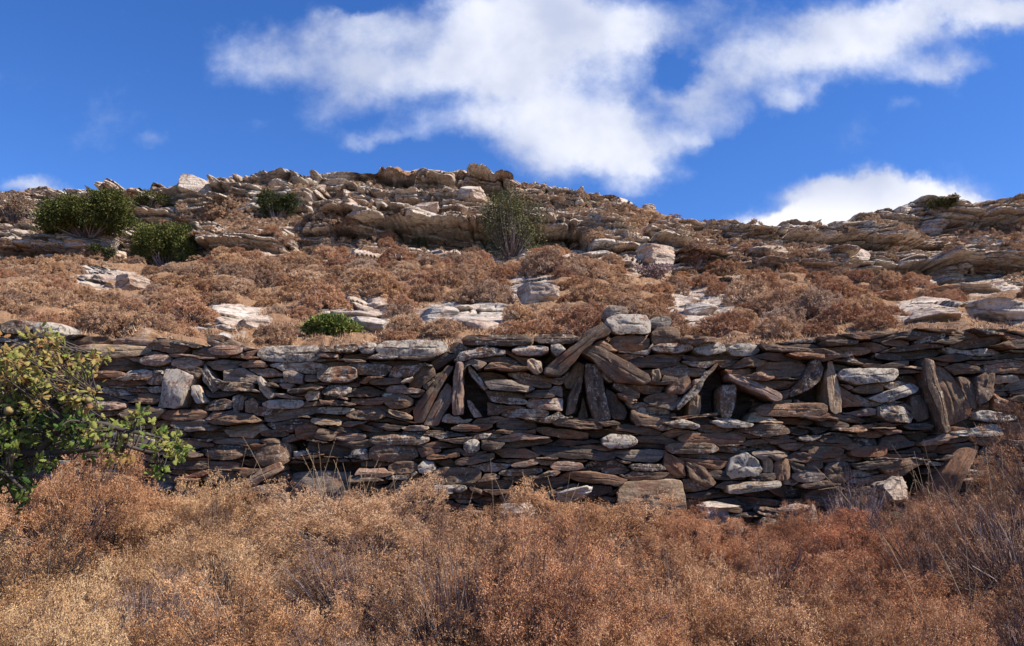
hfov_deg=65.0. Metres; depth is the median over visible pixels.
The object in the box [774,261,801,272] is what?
cushion shrub
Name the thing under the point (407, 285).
cushion shrub
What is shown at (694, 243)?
cushion shrub
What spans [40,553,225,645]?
thorny shrub
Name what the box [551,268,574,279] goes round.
cushion shrub
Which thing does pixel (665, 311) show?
cushion shrub
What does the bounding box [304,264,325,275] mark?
cushion shrub
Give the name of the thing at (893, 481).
loose stone
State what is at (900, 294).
cushion shrub
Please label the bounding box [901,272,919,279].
cushion shrub
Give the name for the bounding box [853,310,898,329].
cushion shrub
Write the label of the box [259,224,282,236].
cushion shrub
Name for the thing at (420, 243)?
evergreen bush
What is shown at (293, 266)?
cushion shrub
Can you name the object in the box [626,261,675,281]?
dry bush
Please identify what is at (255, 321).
boulder
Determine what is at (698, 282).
cushion shrub
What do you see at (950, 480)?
dry grass
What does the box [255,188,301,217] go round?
evergreen bush
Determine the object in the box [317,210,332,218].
cushion shrub
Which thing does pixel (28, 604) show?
thorny shrub
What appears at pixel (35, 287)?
cushion shrub
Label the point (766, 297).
cushion shrub
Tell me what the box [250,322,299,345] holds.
cushion shrub
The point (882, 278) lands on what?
cushion shrub
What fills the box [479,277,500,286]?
cushion shrub
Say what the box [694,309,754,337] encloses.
cushion shrub
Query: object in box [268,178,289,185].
boulder
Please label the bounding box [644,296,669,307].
cushion shrub
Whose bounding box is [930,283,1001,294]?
rock ledge
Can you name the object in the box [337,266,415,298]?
cushion shrub
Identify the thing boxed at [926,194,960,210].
evergreen bush
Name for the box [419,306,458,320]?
boulder
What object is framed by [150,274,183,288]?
cushion shrub
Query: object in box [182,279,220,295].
cushion shrub
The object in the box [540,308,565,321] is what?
cushion shrub
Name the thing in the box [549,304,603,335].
cushion shrub
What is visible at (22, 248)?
cushion shrub
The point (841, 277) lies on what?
cushion shrub
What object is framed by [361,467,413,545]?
dry grass
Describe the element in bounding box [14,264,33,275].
cushion shrub
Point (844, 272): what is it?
cushion shrub
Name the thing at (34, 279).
cushion shrub
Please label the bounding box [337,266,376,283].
cushion shrub
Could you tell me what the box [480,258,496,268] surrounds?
cushion shrub
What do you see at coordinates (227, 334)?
boulder
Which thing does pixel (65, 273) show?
cushion shrub
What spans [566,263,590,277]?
cushion shrub
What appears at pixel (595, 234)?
cushion shrub
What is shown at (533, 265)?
cushion shrub
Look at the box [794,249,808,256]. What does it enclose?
cushion shrub
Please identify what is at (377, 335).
dry grass cover
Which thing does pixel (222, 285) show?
cushion shrub
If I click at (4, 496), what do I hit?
thorny shrub
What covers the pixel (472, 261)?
cushion shrub
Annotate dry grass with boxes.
[150,575,289,644]
[183,450,306,527]
[244,439,365,542]
[315,459,418,553]
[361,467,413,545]
[465,458,514,530]
[522,471,577,543]
[609,551,722,645]
[818,466,960,538]
[879,528,1001,644]
[889,439,1005,523]
[916,444,1023,536]
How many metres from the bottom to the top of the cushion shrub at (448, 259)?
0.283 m
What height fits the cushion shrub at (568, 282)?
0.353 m
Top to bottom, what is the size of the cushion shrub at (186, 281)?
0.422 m
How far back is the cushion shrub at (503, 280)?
16.45 m
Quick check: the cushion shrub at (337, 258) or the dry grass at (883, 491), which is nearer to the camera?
the dry grass at (883, 491)
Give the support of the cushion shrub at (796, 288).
on the hill
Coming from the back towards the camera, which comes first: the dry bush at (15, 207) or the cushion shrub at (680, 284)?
the dry bush at (15, 207)
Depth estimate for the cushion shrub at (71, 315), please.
10.88 m
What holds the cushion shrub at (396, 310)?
on the hill
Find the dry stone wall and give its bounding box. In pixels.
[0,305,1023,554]
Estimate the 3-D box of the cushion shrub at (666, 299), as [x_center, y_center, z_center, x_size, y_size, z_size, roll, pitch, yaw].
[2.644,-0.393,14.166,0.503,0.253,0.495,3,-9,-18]
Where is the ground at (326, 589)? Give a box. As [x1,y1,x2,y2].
[0,550,708,617]
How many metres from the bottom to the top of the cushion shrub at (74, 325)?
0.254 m
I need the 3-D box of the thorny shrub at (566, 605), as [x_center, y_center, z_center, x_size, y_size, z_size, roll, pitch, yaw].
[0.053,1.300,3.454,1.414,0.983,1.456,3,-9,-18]
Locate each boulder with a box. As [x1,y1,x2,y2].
[115,273,150,290]
[177,174,211,197]
[218,332,233,337]
[237,315,272,328]
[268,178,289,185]
[320,178,348,185]
[353,316,386,333]
[414,202,438,213]
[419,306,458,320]
[457,186,483,202]
[516,282,559,304]
[578,250,609,255]
[635,243,674,273]
[642,204,655,209]
[682,302,718,315]
[851,249,871,267]
[894,206,910,213]
[904,307,961,322]
[917,219,949,235]
[965,297,1023,321]
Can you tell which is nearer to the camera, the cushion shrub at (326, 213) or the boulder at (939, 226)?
the cushion shrub at (326, 213)
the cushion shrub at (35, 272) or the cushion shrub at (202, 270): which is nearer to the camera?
the cushion shrub at (35, 272)
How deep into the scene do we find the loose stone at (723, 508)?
7.45 m
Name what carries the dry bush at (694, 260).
on the hill
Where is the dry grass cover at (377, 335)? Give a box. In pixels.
[1,191,1023,349]
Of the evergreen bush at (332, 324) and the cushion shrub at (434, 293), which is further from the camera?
the cushion shrub at (434, 293)
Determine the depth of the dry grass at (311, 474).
7.22 m
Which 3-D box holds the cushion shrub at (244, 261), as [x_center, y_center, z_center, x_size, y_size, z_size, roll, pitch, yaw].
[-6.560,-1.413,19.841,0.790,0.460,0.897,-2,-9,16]
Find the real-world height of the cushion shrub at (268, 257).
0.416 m
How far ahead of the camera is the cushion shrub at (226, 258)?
20.74 m
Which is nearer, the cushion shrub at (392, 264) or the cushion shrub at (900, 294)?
the cushion shrub at (900, 294)
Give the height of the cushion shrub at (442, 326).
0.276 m
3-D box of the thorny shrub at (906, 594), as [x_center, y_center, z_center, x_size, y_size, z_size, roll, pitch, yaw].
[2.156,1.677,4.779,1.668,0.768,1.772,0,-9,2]
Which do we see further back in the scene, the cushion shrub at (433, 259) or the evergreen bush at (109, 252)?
the evergreen bush at (109, 252)
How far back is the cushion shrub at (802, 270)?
26.16 m
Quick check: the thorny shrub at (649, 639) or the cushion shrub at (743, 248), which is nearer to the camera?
the thorny shrub at (649, 639)
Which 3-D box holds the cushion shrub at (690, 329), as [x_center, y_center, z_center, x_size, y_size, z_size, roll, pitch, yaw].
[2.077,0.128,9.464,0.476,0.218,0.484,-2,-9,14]
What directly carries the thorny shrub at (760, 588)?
on the ground at (326, 589)
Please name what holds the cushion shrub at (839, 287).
on the hill
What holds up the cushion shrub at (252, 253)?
on the hill
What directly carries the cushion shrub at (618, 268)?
on the hill
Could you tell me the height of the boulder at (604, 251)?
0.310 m
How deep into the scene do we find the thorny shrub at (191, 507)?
6.40 m
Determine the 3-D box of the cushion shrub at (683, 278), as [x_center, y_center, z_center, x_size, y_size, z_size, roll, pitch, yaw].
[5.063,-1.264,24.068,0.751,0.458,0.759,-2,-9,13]
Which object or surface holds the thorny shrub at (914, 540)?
on the ground at (326, 589)
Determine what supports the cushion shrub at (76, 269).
on the hill
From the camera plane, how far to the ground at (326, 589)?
6.21 m
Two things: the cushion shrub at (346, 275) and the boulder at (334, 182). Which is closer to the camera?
the cushion shrub at (346, 275)
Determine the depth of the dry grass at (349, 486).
7.18 m
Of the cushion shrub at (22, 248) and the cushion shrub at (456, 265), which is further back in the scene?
the cushion shrub at (22, 248)
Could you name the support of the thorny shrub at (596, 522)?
on the ground at (326, 589)
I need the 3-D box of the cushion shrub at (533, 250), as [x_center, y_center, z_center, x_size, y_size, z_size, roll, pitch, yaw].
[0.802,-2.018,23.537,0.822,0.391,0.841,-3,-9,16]
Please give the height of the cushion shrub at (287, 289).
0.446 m
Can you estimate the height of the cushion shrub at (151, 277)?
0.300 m
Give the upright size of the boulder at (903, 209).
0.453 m
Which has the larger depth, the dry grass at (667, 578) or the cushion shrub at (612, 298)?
the cushion shrub at (612, 298)
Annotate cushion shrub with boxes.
[0,255,21,265]
[0,268,19,277]
[0,288,29,304]
[0,294,26,313]
[3,303,37,314]
[5,274,54,289]
[11,278,46,296]
[14,244,28,251]
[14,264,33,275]
[18,256,38,264]
[22,269,43,277]
[25,309,72,327]
[26,286,83,309]
[36,258,68,274]
[39,272,71,284]
[40,278,79,289]
[52,253,71,260]
[55,259,85,274]
[55,270,77,282]
[58,299,115,320]
[68,283,98,300]
[68,321,92,331]
[71,255,95,265]
[76,302,126,331]
[87,290,124,304]
[88,251,115,259]
[96,314,153,338]
[117,297,150,311]
[120,309,180,336]
[124,294,148,303]
[125,255,145,264]
[136,302,178,317]
[138,282,166,294]
[141,264,159,274]
[144,289,168,301]
[147,275,169,282]
[148,292,167,304]
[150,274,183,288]
[154,295,221,326]
[155,285,176,294]
[160,262,180,271]
[164,288,203,306]
[165,322,205,340]
[171,285,199,295]
[174,266,195,274]
[174,273,204,288]
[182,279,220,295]
[186,262,215,278]
[197,255,216,263]
[198,291,220,304]
[204,291,239,304]
[205,260,223,267]
[205,275,238,290]
[207,246,234,258]
[209,278,234,292]
[214,252,243,264]
[217,262,248,276]
[227,245,248,255]
[227,277,261,297]
[233,256,254,268]
[234,269,258,280]
[235,249,264,260]
[241,227,261,235]
[246,258,284,273]
[248,267,286,287]
[248,288,274,299]
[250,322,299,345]
[251,296,280,306]
[258,255,281,266]
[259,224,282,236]
[266,304,288,313]
[272,234,290,244]
[272,254,287,260]
[273,280,314,303]
[274,273,300,285]
[280,250,307,265]
[282,305,317,318]
[285,263,304,272]
[285,266,323,284]
[290,250,308,255]
[292,278,351,310]
[300,254,325,264]
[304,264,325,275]
[307,277,336,287]
[310,244,336,260]
[316,262,337,271]
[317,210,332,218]
[317,231,335,238]
[323,245,348,256]
[324,263,353,276]
[324,274,337,281]
[325,252,361,267]
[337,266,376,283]
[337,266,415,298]
[339,217,355,227]
[346,256,382,270]
[368,247,379,252]
[376,237,396,247]
[376,257,390,266]
[378,229,397,241]
[381,244,416,260]
[381,303,414,322]
[381,311,423,336]
[381,329,415,341]
[384,260,409,270]
[384,294,418,309]
[389,260,424,279]
[397,282,419,295]
[406,268,442,285]
[408,282,449,301]
[418,317,466,336]
[419,253,443,265]
[420,266,470,288]
[431,261,451,269]
[435,257,452,263]
[442,284,483,303]
[443,262,459,269]
[444,252,467,263]
[453,261,490,282]
[458,259,483,269]
[458,280,480,288]
[460,279,518,304]
[461,244,486,254]
[461,251,482,263]
[474,249,493,262]
[476,264,494,275]
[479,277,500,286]
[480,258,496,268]
[488,264,515,278]
[491,319,534,334]
[497,277,512,285]
[501,301,538,320]
[502,262,525,273]
[517,247,567,277]
[519,315,556,334]
[526,247,548,260]
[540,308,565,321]
[544,244,565,254]
[549,261,572,271]
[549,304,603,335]
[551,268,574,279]
[555,275,589,290]
[555,293,580,303]
[557,301,579,314]
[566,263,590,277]
[568,253,593,268]
[568,279,609,302]
[571,299,605,317]
[576,277,605,291]
[585,231,605,240]
[585,267,617,282]
[587,260,609,271]
[600,272,629,284]
[601,253,624,265]
[601,291,631,306]
[602,282,617,292]
[608,282,644,298]
[609,264,626,273]
[619,296,647,313]
[621,292,649,306]
[637,303,667,313]
[640,283,663,294]
[643,310,689,335]
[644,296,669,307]
[651,307,687,324]
[652,294,675,305]
[656,280,675,294]
[662,275,691,295]
[674,270,692,276]
[676,274,692,286]
[677,325,708,336]
[683,239,704,251]
[691,272,720,287]
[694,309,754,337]
[703,281,732,296]
[704,259,720,269]
[706,268,724,276]
[713,259,750,276]
[717,274,775,306]
[732,306,758,318]
[733,301,761,316]
[734,242,752,251]
[735,274,752,279]
[746,267,779,283]
[747,287,797,317]
[749,314,801,338]
[750,319,770,330]
[752,266,772,271]
[755,302,806,331]
[761,281,783,292]
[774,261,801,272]
[779,273,798,280]
[779,282,820,300]
[783,282,797,287]
[784,286,846,318]
[788,266,807,273]
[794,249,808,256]
[800,322,838,336]
[804,269,834,279]
[806,298,874,325]
[808,274,833,286]
[818,278,860,298]
[827,266,851,275]
[832,274,852,283]
[838,270,861,279]
[842,287,875,298]
[844,267,876,284]
[844,298,863,308]
[848,291,887,309]
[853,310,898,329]
[855,284,868,289]
[860,304,897,322]
[866,284,880,292]
[869,268,902,286]
[873,290,895,299]
[880,304,910,315]
[882,279,914,290]
[887,286,916,300]
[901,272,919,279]
[908,275,939,288]
[911,271,931,279]
[912,286,941,297]
[934,291,963,301]
[943,288,968,300]
[974,263,996,272]
[999,268,1021,275]
[1006,243,1023,252]
[1017,284,1023,296]
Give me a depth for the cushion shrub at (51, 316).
9.68 m
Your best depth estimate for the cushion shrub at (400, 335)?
8.98 m
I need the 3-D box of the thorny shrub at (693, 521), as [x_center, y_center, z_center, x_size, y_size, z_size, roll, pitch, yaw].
[1.393,1.777,6.221,1.500,0.843,1.344,3,-9,-17]
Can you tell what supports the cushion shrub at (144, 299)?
on the hill
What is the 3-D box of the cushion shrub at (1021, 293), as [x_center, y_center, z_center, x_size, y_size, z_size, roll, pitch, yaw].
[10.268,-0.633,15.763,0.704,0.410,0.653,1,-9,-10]
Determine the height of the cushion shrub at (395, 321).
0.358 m
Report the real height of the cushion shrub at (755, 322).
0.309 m
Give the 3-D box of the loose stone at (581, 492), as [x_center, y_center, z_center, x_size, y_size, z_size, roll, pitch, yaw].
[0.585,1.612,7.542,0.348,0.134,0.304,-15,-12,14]
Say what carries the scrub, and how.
on the hill
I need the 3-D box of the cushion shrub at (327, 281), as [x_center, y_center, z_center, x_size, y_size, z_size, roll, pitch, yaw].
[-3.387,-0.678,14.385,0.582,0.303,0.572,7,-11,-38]
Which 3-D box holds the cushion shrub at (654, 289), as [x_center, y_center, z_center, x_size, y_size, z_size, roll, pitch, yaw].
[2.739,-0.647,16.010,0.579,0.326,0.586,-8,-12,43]
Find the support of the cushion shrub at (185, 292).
on the hill
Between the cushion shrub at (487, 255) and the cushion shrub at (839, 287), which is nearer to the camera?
the cushion shrub at (839, 287)
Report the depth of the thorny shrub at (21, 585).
4.46 m
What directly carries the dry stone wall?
on the ground at (326, 589)
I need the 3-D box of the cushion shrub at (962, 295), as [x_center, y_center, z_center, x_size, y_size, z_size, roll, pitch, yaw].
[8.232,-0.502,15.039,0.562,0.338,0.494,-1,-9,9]
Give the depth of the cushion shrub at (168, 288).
13.92 m
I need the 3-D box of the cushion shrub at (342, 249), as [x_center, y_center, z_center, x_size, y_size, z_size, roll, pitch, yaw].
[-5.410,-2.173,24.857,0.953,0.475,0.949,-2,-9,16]
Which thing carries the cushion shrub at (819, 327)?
on the hill
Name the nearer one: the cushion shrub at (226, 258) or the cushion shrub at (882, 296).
the cushion shrub at (882, 296)
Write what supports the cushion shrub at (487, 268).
on the hill
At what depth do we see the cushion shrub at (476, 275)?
16.80 m
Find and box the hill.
[0,162,1023,470]
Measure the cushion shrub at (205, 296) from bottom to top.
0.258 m
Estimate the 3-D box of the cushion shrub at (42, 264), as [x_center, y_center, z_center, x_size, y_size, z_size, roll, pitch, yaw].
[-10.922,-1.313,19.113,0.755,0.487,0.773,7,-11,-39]
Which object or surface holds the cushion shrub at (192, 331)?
on the hill
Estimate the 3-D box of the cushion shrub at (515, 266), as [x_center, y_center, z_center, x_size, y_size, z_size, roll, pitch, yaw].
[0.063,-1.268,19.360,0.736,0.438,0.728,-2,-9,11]
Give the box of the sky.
[0,0,1023,225]
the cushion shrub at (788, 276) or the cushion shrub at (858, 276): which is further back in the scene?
the cushion shrub at (788, 276)
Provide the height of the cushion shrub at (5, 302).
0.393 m
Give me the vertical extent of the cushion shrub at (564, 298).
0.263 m
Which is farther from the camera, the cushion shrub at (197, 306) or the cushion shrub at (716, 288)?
the cushion shrub at (716, 288)
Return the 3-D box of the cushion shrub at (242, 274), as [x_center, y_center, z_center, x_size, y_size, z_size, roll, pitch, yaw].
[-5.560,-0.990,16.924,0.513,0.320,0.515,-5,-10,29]
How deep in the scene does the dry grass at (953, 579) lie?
4.08 m
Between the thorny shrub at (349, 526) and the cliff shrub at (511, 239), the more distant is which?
the cliff shrub at (511, 239)
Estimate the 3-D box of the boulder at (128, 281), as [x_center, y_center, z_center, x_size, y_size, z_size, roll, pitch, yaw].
[-7.749,-0.735,16.280,0.692,0.448,0.629,-4,-10,23]
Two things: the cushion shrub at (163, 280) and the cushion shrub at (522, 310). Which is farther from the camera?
the cushion shrub at (163, 280)
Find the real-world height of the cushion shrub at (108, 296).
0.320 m
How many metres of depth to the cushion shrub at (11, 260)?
25.56 m
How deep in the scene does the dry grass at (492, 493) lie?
6.73 m
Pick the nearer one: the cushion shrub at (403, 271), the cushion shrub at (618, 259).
the cushion shrub at (403, 271)
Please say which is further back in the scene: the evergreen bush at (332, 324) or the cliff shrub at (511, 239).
the cliff shrub at (511, 239)
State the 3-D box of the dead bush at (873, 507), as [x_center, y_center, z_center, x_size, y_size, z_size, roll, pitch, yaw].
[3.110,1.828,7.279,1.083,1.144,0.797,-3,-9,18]
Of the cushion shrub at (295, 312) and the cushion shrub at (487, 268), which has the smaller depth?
the cushion shrub at (295, 312)
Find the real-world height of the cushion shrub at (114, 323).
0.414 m
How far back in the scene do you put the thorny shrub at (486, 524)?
4.53 m
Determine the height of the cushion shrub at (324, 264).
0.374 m
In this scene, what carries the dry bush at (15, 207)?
on the hill
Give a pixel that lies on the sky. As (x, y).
(771, 112)
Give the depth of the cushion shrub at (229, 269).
17.64 m
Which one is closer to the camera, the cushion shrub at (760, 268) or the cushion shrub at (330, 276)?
the cushion shrub at (330, 276)
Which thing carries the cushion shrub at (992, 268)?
on the hill
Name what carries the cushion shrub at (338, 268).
on the hill
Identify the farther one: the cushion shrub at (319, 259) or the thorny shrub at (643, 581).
the cushion shrub at (319, 259)
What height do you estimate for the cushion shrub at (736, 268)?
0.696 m
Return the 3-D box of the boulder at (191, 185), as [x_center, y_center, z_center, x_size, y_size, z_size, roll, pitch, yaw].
[-13.559,-5.812,34.474,1.417,0.995,0.980,3,-9,-17]
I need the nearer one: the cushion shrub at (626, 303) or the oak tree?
the oak tree
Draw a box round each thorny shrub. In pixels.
[0,439,206,601]
[0,486,54,590]
[0,522,181,642]
[0,555,196,645]
[0,570,125,645]
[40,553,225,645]
[61,504,353,642]
[94,467,321,607]
[114,561,372,645]
[210,467,469,609]
[241,533,438,644]
[275,609,441,645]
[310,507,639,645]
[315,496,558,645]
[415,507,694,645]
[419,503,560,594]
[490,476,705,599]
[542,577,727,645]
[547,534,798,645]
[595,550,847,645]
[611,496,794,596]
[664,516,856,596]
[679,529,925,644]
[699,567,911,645]
[738,505,935,599]
[758,497,845,562]
[758,544,1013,645]
[811,571,1004,645]
[813,488,1023,645]
[843,487,1018,576]
[889,477,1023,645]
[896,393,1023,559]
[927,484,1023,566]
[943,559,1023,645]
[965,567,1023,645]
[985,462,1023,533]
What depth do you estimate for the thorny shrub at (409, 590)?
3.52 m
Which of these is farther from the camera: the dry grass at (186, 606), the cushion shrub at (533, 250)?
the cushion shrub at (533, 250)
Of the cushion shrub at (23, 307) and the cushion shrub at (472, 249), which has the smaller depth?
the cushion shrub at (23, 307)
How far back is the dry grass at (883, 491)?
6.97 m
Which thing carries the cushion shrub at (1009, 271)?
on the hill
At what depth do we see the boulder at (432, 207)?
31.17 m
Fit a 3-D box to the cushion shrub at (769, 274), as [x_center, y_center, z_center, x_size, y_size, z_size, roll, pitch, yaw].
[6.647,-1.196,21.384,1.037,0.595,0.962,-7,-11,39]
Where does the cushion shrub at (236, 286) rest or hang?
on the hill
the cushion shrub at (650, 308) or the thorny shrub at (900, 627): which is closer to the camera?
the thorny shrub at (900, 627)
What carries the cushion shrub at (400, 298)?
on the hill
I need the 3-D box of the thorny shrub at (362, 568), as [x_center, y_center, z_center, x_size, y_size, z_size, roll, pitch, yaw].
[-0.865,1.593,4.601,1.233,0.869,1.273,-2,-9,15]
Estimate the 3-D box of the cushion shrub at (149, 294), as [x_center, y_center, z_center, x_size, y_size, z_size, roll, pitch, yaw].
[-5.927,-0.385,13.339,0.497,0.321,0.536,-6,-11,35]
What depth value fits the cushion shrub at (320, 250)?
24.21 m
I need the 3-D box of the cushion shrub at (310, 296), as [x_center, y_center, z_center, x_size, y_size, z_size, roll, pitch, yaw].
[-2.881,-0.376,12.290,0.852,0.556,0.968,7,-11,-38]
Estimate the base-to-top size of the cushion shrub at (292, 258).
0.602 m
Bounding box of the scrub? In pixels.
[0,170,1023,290]
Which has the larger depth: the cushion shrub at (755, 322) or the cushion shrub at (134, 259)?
the cushion shrub at (134, 259)
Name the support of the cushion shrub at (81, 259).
on the hill
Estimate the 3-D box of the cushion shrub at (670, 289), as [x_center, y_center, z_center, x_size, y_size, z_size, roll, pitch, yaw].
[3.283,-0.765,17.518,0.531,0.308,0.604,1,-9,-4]
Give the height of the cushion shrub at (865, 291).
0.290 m
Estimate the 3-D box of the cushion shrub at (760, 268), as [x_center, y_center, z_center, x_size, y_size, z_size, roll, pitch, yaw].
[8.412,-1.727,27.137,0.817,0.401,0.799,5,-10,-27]
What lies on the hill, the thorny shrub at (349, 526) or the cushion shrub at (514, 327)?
the cushion shrub at (514, 327)
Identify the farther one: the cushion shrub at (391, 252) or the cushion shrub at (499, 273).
the cushion shrub at (391, 252)
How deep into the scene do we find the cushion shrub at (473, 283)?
15.17 m
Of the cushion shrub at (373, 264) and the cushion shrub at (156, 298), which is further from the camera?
the cushion shrub at (373, 264)
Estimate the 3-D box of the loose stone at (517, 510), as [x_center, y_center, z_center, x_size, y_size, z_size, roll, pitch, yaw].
[0.057,1.769,7.558,0.388,0.163,0.255,3,-9,-13]
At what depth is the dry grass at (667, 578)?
3.75 m
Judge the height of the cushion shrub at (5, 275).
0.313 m
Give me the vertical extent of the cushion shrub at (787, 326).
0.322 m
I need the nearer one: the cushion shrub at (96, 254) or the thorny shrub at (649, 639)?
the thorny shrub at (649, 639)
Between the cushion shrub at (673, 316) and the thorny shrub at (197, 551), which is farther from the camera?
the cushion shrub at (673, 316)
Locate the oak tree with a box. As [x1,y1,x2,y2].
[0,321,194,514]
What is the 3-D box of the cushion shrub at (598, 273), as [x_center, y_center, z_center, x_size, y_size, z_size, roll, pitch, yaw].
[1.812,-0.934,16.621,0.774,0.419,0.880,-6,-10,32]
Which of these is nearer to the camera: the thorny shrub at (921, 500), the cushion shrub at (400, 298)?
the thorny shrub at (921, 500)
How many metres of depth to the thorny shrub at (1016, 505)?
5.88 m
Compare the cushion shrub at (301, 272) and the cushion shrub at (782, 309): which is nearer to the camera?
the cushion shrub at (782, 309)
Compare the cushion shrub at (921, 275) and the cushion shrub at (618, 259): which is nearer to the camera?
the cushion shrub at (618, 259)
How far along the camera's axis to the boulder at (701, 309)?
12.52 m
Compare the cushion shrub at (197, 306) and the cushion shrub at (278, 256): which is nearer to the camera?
the cushion shrub at (197, 306)
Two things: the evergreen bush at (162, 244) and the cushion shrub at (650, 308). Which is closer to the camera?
the cushion shrub at (650, 308)
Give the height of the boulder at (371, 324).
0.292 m
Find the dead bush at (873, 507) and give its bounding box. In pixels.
[804,462,900,553]
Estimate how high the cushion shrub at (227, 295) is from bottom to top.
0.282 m
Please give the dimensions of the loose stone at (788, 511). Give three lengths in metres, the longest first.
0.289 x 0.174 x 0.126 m
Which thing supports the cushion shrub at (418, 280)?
on the hill
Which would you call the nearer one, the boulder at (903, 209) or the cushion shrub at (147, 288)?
the cushion shrub at (147, 288)
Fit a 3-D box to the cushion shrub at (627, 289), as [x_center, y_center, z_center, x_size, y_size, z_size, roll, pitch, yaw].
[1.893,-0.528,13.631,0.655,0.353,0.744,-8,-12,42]
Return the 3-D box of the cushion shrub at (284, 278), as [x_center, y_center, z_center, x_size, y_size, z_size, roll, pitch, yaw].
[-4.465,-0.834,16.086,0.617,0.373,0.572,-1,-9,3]
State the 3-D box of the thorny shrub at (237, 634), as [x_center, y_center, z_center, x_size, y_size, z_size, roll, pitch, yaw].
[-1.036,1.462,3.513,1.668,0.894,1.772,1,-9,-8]
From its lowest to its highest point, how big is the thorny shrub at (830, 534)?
0.804 m
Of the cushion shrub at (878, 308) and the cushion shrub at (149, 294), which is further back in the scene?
the cushion shrub at (149, 294)
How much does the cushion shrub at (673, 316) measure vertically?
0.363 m
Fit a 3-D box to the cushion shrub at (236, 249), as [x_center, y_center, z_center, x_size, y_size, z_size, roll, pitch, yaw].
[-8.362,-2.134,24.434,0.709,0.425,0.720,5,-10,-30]
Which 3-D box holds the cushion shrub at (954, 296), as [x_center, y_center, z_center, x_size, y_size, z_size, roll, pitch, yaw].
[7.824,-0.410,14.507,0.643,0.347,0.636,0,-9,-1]
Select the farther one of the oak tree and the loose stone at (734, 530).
the loose stone at (734, 530)
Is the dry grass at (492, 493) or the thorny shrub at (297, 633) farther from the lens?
the dry grass at (492, 493)
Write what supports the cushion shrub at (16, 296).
on the hill
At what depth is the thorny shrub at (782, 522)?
6.87 m
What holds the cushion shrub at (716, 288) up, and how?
on the hill
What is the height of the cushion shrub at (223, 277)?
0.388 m
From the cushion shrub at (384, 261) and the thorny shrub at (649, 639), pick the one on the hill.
the cushion shrub at (384, 261)
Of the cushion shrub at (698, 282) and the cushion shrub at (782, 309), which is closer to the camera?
the cushion shrub at (782, 309)
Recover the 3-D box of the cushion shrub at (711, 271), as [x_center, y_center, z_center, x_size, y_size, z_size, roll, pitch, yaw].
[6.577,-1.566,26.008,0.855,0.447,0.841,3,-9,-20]
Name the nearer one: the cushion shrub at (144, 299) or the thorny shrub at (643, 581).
the thorny shrub at (643, 581)
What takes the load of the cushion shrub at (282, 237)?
on the hill
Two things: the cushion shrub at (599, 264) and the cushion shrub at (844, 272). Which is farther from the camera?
the cushion shrub at (844, 272)
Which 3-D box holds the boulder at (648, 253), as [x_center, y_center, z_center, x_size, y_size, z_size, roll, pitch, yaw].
[4.850,-2.172,26.999,1.387,1.160,1.189,4,-10,-25]
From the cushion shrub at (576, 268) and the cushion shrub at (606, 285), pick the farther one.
the cushion shrub at (576, 268)
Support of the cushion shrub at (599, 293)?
on the hill
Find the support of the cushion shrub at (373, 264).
on the hill
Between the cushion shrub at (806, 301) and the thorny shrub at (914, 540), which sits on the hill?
the cushion shrub at (806, 301)
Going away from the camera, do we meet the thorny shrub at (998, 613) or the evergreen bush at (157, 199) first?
the thorny shrub at (998, 613)
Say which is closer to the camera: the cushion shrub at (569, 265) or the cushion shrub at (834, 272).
the cushion shrub at (569, 265)
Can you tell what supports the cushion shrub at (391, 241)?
on the hill
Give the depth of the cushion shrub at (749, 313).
11.23 m
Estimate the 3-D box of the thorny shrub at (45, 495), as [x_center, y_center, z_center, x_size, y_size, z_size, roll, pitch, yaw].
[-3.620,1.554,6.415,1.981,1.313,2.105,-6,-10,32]
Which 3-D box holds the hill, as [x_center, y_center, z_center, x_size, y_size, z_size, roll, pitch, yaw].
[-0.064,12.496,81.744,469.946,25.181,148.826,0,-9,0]
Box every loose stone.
[498,502,534,519]
[556,485,592,501]
[697,501,739,521]
[726,518,743,536]
[776,503,808,518]
[799,504,818,527]
[876,476,907,500]
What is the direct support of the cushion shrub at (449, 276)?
on the hill
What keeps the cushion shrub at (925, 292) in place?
on the hill
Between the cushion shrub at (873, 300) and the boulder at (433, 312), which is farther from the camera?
the cushion shrub at (873, 300)
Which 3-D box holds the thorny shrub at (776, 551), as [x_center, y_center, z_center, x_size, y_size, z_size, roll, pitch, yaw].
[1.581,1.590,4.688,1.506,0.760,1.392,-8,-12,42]
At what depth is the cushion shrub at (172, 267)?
22.22 m
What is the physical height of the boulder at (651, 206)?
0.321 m
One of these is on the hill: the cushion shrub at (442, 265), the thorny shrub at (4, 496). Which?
the cushion shrub at (442, 265)
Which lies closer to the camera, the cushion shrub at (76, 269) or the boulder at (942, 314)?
the boulder at (942, 314)
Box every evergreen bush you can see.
[29,184,141,238]
[87,242,117,258]
[125,219,201,266]
[127,188,172,208]
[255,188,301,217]
[298,311,365,336]
[416,237,428,247]
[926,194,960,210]
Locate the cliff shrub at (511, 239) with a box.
[477,182,547,259]
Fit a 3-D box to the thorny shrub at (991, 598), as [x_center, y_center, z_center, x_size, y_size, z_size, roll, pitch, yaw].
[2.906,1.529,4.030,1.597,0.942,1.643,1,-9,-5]
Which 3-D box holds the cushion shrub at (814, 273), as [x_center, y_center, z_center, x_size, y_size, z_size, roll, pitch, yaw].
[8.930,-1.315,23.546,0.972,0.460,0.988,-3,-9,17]
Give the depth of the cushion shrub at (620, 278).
16.73 m
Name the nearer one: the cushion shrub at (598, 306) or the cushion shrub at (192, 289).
the cushion shrub at (598, 306)
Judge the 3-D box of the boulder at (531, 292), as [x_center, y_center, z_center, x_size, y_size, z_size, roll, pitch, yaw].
[0.399,-0.365,12.276,0.768,0.505,0.577,8,-4,30]
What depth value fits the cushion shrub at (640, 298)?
12.36 m
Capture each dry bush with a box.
[0,188,35,223]
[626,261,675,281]
[678,241,710,269]

